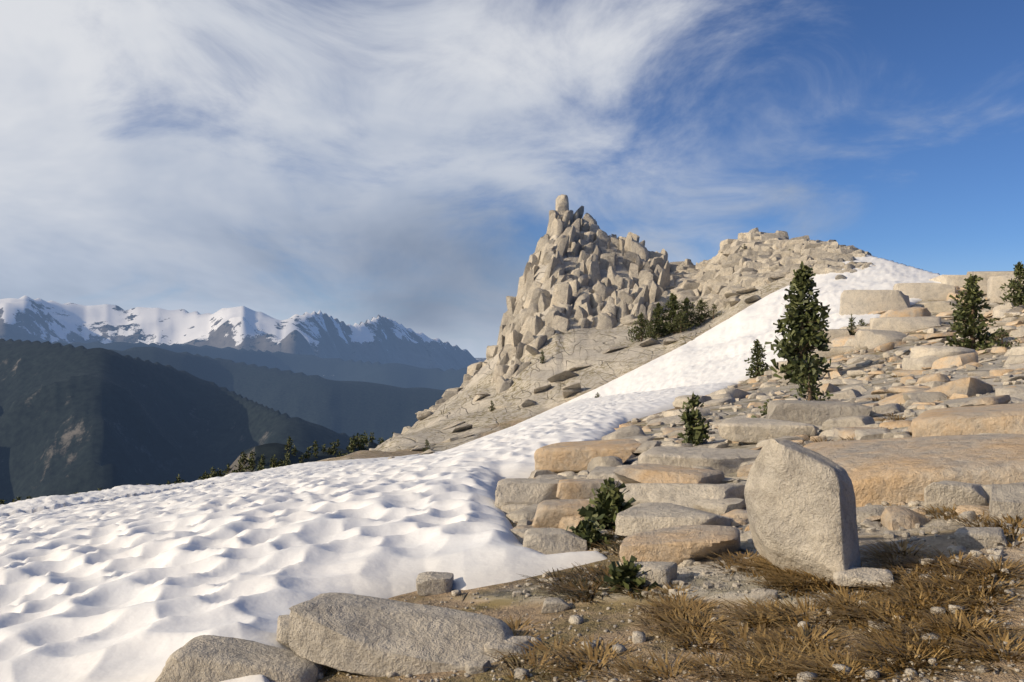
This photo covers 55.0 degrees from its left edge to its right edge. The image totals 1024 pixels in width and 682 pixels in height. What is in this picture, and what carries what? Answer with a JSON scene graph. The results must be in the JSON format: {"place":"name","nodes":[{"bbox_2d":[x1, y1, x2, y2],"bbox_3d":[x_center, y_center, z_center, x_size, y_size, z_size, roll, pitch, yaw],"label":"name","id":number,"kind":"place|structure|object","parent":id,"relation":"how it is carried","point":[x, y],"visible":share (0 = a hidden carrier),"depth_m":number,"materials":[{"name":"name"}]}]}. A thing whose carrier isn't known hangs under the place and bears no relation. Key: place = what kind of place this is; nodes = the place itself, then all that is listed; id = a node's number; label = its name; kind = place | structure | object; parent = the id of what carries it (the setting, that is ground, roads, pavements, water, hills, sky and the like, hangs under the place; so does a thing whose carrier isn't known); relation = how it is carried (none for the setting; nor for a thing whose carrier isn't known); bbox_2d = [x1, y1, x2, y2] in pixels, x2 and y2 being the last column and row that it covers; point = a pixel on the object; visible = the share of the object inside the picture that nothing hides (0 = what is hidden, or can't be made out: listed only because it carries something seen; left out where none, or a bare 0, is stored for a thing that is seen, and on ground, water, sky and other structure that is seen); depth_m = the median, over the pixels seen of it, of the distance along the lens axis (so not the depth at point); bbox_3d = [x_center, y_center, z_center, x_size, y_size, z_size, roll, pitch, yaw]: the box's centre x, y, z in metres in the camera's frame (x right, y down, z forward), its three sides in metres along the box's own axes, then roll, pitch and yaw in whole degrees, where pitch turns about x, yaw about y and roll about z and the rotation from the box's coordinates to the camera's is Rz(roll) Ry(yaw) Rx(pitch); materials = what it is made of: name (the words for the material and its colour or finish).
{"place":"outdoors","nodes":[
{"label":"outdoors","id":0,"kind":"place"},
{"bbox_2d":[0,234,1023,681],"bbox_3d":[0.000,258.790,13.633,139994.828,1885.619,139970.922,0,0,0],"label":"terrain","id":1,"kind":"structure","parent":0,"point":[98,398],"depth_m":1079.78,"materials":[{"name":"stone"}]},
{"bbox_2d":[0,255,940,681],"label":"snowfield","id":2,"kind":"structure","parent":1,"relation":"on","point":[132,583],"depth_m":11.71,"materials":[{"name":"white snow"}]},
{"bbox_2d":[155,271,1023,681],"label":"boulders","id":3,"kind":"object","parent":1,"relation":"on","point":[803,511],"visible":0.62,"depth_m":7.95,"materials":[{"name":"beige stone"}]},
{"bbox_2d":[369,194,874,458],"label":"ridge granite blocks","id":4,"kind":"structure","parent":1,"relation":"on","point":[585,237],"depth_m":204.03,"materials":[{"name":"beige stone"}]},
{"bbox_2d":[318,545,1023,681],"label":"gravel pebbles","id":5,"kind":"object","parent":1,"relation":"on","point":[636,637],"visible":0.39,"depth_m":5.81,"materials":[{"name":"stone"}]},
{"bbox_2d":[483,361,1023,681],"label":"grass tufts","id":6,"kind":"object","parent":1,"relation":"on","point":[796,657],"visible":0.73,"depth_m":5.91,"materials":[{"name":"brown plant"}]},
{"bbox_2d":[513,286,1023,564],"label":"rock slabs","id":7,"kind":"structure","parent":1,"relation":"on","point":[944,444],"depth_m":11.16,"materials":[{"name":"stone"}]},
{"bbox_2d":[0,0,1023,357],"label":"sky","id":8,"kind":"structure","parent":0,"point":[406,162],"materials":[{"name":"blue"}]}
]}

